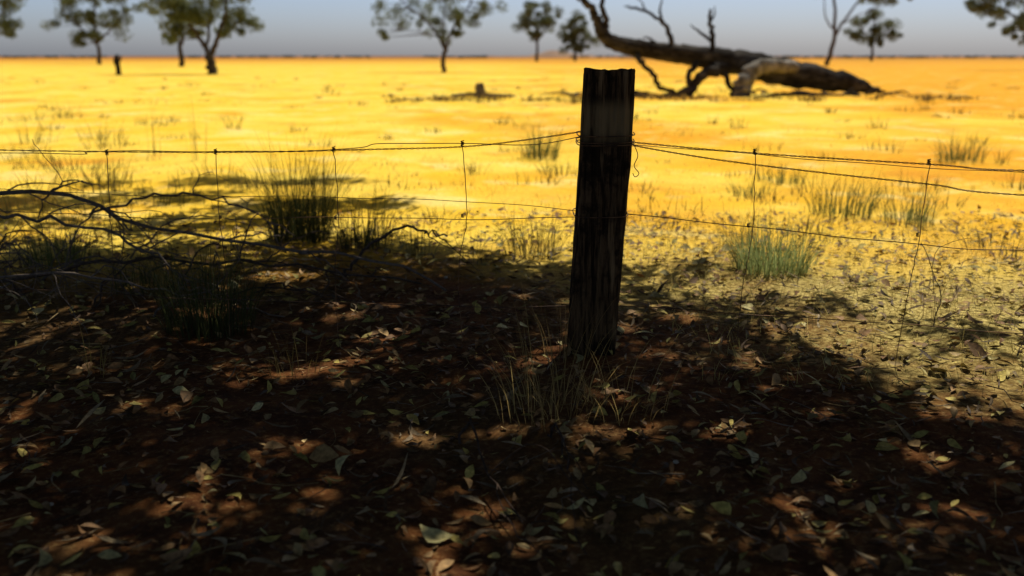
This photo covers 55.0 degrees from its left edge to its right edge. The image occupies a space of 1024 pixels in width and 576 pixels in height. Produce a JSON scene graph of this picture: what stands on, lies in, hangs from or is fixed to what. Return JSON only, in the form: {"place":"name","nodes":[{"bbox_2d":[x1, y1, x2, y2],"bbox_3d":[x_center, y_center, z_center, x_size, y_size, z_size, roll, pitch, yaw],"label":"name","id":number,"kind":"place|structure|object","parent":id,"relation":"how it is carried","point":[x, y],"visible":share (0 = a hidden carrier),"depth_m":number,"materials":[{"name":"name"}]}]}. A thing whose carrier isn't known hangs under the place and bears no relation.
{"place":"outdoors","nodes":[
{"label":"outdoors","id":0,"kind":"place"},
{"bbox_2d":[0,56,1023,575],"bbox_3d":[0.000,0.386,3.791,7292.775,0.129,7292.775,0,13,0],"label":"ground","id":1,"kind":"structure","parent":0,"point":[914,126],"depth_m":4.47,"materials":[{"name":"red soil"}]},
{"bbox_2d":[0,0,26,38],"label":"gum tree","id":2,"kind":"object","parent":1,"relation":"on","point":[8,26],"visible":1,"depth_m":106.17,"materials":[{"name":"green plant"}]},
{"bbox_2d":[0,180,70,217],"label":"grass tussock","id":3,"kind":"object","parent":1,"relation":"on","point":[32,203],"depth_m":8.04,"materials":[{"name":"plant"}]},
{"bbox_2d":[0,195,122,269],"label":"grass tussock","id":4,"kind":"object","parent":1,"relation":"on","point":[49,256],"depth_m":5.94,"materials":[{"name":"plant"}]},
{"bbox_2d":[39,0,148,63],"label":"gum tree","id":5,"kind":"object","parent":1,"relation":"on","point":[94,34],"visible":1,"depth_m":142.40,"materials":[{"name":"green plant"}]},
{"bbox_2d":[58,321,130,377],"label":"dry grass clump","id":6,"kind":"object","parent":1,"relation":"on","point":[103,363],"visible":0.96,"depth_m":3.99,"materials":[{"name":"plant"}]},
{"bbox_2d":[113,54,121,74],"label":"tree stump","id":7,"kind":"object","parent":1,"relation":"on","point":[116,60],"visible":0.94,"depth_m":65.22,"materials":[{"name":"brown wood"}]},
{"bbox_2d":[97,235,189,297],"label":"grass tussock","id":8,"kind":"object","parent":1,"relation":"on","point":[141,279],"depth_m":5.32,"materials":[{"name":"green plant"}]},
{"bbox_2d":[140,108,160,155],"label":"dry grass clump","id":9,"kind":"object","parent":1,"relation":"on","point":[154,154],"visible":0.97,"depth_m":12.49,"materials":[{"name":"yellow plant"}]},
{"bbox_2d":[130,1,215,66],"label":"gum tree","id":10,"kind":"object","parent":1,"relation":"on","point":[191,34],"visible":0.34,"depth_m":113.87,"materials":[{"name":"green plant"}]},
{"bbox_2d":[182,99,207,160],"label":"dry grass clump","id":11,"kind":"object","parent":1,"relation":"on","point":[195,138],"visible":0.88,"depth_m":12.04,"materials":[{"name":"yellow plant"}]},
{"bbox_2d":[103,222,296,341],"bbox_3d":[-1.417,-0.062,4.647,0.909,0.569,0.944,-9,16,-35],"label":"grass tussock","id":12,"kind":"object","parent":1,"relation":"on","point":[213,308],"depth_m":4.62,"materials":[{"name":"green plant"}]},
{"bbox_2d":[144,0,264,73],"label":"gum tree","id":13,"kind":"object","parent":1,"relation":"on","point":[181,12],"visible":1,"depth_m":67.43,"materials":[{"name":"green plant"}]},
{"bbox_2d":[253,316,338,380],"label":"dry grass clump","id":14,"kind":"object","parent":1,"relation":"on","point":[277,366],"visible":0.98,"depth_m":4.04,"materials":[{"name":"beige plant"}]},
{"bbox_2d":[218,124,376,244],"bbox_3d":[-1.487,-0.728,6.770,1.084,0.845,1.161,-7,15,-27],"label":"grass tussock","id":15,"kind":"object","parent":1,"relation":"on","point":[299,227],"depth_m":6.72,"materials":[{"name":"plant"}]},
{"bbox_2d":[312,179,408,250],"bbox_3d":[-0.981,-0.484,6.458,0.668,0.480,0.716,11,17,39],"label":"grass tussock","id":16,"kind":"object","parent":1,"relation":"on","point":[369,237],"depth_m":6.45,"materials":[{"name":"plant"}]},
{"bbox_2d":[386,218,443,258],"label":"grass tussock","id":17,"kind":"object","parent":1,"relation":"on","point":[412,248],"depth_m":6.22,"materials":[{"name":"plant"}]},
{"bbox_2d":[371,0,507,71],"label":"gum tree","id":18,"kind":"object","parent":1,"relation":"on","point":[458,15],"visible":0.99,"depth_m":74.41,"materials":[{"name":"green plant"}]},
{"bbox_2d":[440,228,496,264],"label":"grass tussock","id":19,"kind":"object","parent":1,"relation":"on","point":[480,254],"depth_m":6.01,"materials":[{"name":"plant"}]},
{"bbox_2d":[451,83,514,96],"bbox_3d":[-0.900,-6.070,30.422,2.014,0.552,0.476,0,13,0],"label":"tree stump","id":20,"kind":"object","parent":1,"relation":"on","point":[479,88],"visible":0.72,"depth_m":30.39,"materials":[{"name":"brown wood"}]},
{"bbox_2d":[0,205,1023,575],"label":"leaf litter","id":21,"kind":"object","parent":1,"relation":"on","point":[722,507],"visible":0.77,"depth_m":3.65,"materials":[{"name":"brown plant"}]},
{"bbox_2d":[0,217,1023,575],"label":"bark flakes","id":22,"kind":"object","parent":1,"relation":"on","point":[470,497],"visible":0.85,"depth_m":3.71,"materials":[{"name":"brown plant"}]},
{"bbox_2d":[0,131,1023,358],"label":"wire fence","id":23,"kind":"object","parent":1,"relation":"on","point":[333,150],"visible":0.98,"depth_m":4.05,"materials":[{"name":"grey metal"}]},
{"bbox_2d":[0,75,1023,259],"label":"scattered weeds","id":24,"kind":"object","parent":1,"relation":"on","point":[927,98],"visible":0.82,"depth_m":11.44,"materials":[{"name":"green plant"}]},
{"bbox_2d":[0,220,1023,575],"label":"pebbles","id":25,"kind":"object","parent":1,"relation":"on","point":[552,532],"visible":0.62,"depth_m":3.67,"materials":[{"name":"brown stone"}]},
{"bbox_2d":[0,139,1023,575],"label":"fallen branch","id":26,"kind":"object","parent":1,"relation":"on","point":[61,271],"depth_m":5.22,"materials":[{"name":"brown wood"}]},
{"bbox_2d":[2,54,1023,57],"bbox_3d":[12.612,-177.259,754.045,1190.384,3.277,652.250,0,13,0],"label":"distant scrub","id":27,"kind":"object","parent":1,"relation":"on","point":[472,56],"visible":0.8,"depth_m":541.80,"materials":[{"name":"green plant"}]},
{"bbox_2d":[475,198,570,260],"bbox_3d":[0.144,-0.379,6.242,0.692,0.386,0.651,5,14,19],"label":"grass tussock","id":28,"kind":"object","parent":1,"relation":"on","point":[538,250],"depth_m":6.28,"materials":[{"name":"plant"}]},
{"bbox_2d":[511,0,564,60],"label":"gum tree","id":29,"kind":"object","parent":1,"relation":"on","point":[526,23],"visible":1,"depth_m":213.68,"materials":[{"name":"green plant"}]},
{"bbox_2d":[518,116,571,159],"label":"grass tussock","id":30,"kind":"object","parent":1,"relation":"on","point":[535,153],"depth_m":12.45,"materials":[{"name":"plant"}]},
{"bbox_2d":[452,282,641,430],"bbox_3d":[0.139,0.220,3.419,0.686,0.531,0.770,0,13,0],"label":"dry grass clump","id":31,"kind":"object","parent":1,"relation":"on","point":[539,394],"visible":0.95,"depth_m":3.47,"materials":[{"name":"beige plant"}]},
{"bbox_2d":[529,275,622,362],"bbox_3d":[0.230,0.130,4.074,0.331,0.356,0.446,-5,14,-21],"label":"dry grass clump","id":32,"kind":"object","parent":1,"relation":"on","point":[564,348],"visible":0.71,"depth_m":4.11,"materials":[{"name":"plant"}]},
{"bbox_2d":[555,9,603,60],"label":"gum tree","id":33,"kind":"object","parent":1,"relation":"on","point":[572,37],"visible":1,"depth_m":229.83,"materials":[{"name":"green plant"}]},
{"bbox_2d":[567,67,635,355],"bbox_3d":[0.359,-0.224,4.090,0.266,1.354,0.206,0,13,0],"label":"wooden fence post","id":34,"kind":"object","parent":1,"relation":"on","point":[607,109],"visible":0.89,"depth_m":3.98,"materials":[{"name":"brown wood"}]},
{"bbox_2d":[558,330,697,425],"bbox_3d":[0.416,0.305,3.503,0.562,0.314,0.640,0,13,0],"label":"dry grass clump","id":35,"kind":"object","parent":1,"relation":"on","point":[624,390],"visible":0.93,"depth_m":3.56,"materials":[{"name":"beige plant"}]},
{"bbox_2d":[539,0,912,96],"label":"fallen tree","id":36,"kind":"object","parent":1,"relation":"on","point":[748,68],"visible":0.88,"depth_m":30.89,"materials":[{"name":"brown wood"}]},
{"bbox_2d":[458,237,1008,566],"bbox_3d":[0.995,0.161,3.811,0.758,0.425,3.320,12,18,42],"label":"dead stick","id":37,"kind":"object","parent":1,"relation":"on","point":[477,439],"visible":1,"depth_m":2.92,"materials":[{"name":"brown wood"}]},
{"bbox_2d":[710,202,769,247],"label":"grass tussock","id":38,"kind":"object","parent":1,"relation":"on","point":[734,226],"depth_m":6.57,"materials":[{"name":"plant"}]},
{"bbox_2d":[725,177,783,197],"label":"grass tussock","id":39,"kind":"object","parent":1,"relation":"on","point":[750,189],"depth_m":9.21,"materials":[{"name":"plant"}]},
{"bbox_2d":[699,206,834,277],"bbox_3d":[1.513,-0.271,5.675,0.803,0.443,0.807,-8,15,-30],"label":"grass tussock","id":40,"kind":"object","parent":1,"relation":"on","point":[774,261],"depth_m":5.66,"materials":[{"name":"green plant"}]},
{"bbox_2d":[754,158,811,184],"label":"grass tussock","id":41,"kind":"object","parent":1,"relation":"on","point":[780,177],"depth_m":10.00,"materials":[{"name":"plant"}]},
{"bbox_2d":[624,209,1023,391],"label":"grass thatch","id":42,"kind":"object","parent":1,"relation":"on","point":[809,335],"depth_m":5.28,"materials":[{"name":"beige plant"}]},
{"bbox_2d":[786,167,898,219],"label":"grass tussock","id":43,"kind":"object","parent":1,"relation":"on","point":[830,211],"depth_m":7.90,"materials":[{"name":"plant"}]},
{"bbox_2d":[824,0,911,65],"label":"gum tree","id":44,"kind":"object","parent":1,"relation":"on","point":[836,32],"visible":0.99,"depth_m":125.36,"materials":[{"name":"brown plant"}]},
{"bbox_2d":[843,8,902,60],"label":"gum tree","id":45,"kind":"object","parent":1,"relation":"on","point":[874,37],"visible":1,"depth_m":224.25,"materials":[{"name":"green plant"}]},
{"bbox_2d":[871,175,961,227],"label":"grass tussock","id":46,"kind":"object","parent":1,"relation":"on","point":[912,213],"depth_m":7.62,"materials":[{"name":"plant"}]},
{"bbox_2d":[911,245,970,315],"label":"dry grass clump","id":47,"kind":"object","parent":1,"relation":"on","point":[933,291],"visible":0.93,"depth_m":4.67,"materials":[{"name":"beige plant"}]},
{"bbox_2d":[923,123,996,163],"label":"grass tussock","id":48,"kind":"object","parent":1,"relation":"on","point":[954,157],"depth_m":11.62,"materials":[{"name":"plant"}]},
{"bbox_2d":[962,0,1023,46],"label":"gum tree","id":49,"kind":"object","parent":1,"relation":"on","point":[988,8],"visible":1,"depth_m":86.54,"materials":[{"name":"green plant"}]},
{"bbox_2d":[0,0,1023,55],"label":"sky","id":50,"kind":"structure","parent":0,"point":[292,27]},
{"bbox_2d":[494,50,610,56],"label":"distant hill","id":51,"kind":"structure","parent":0,"point":[552,53],"depth_m":956.24,"materials":[{"name":"grey"}]}
]}

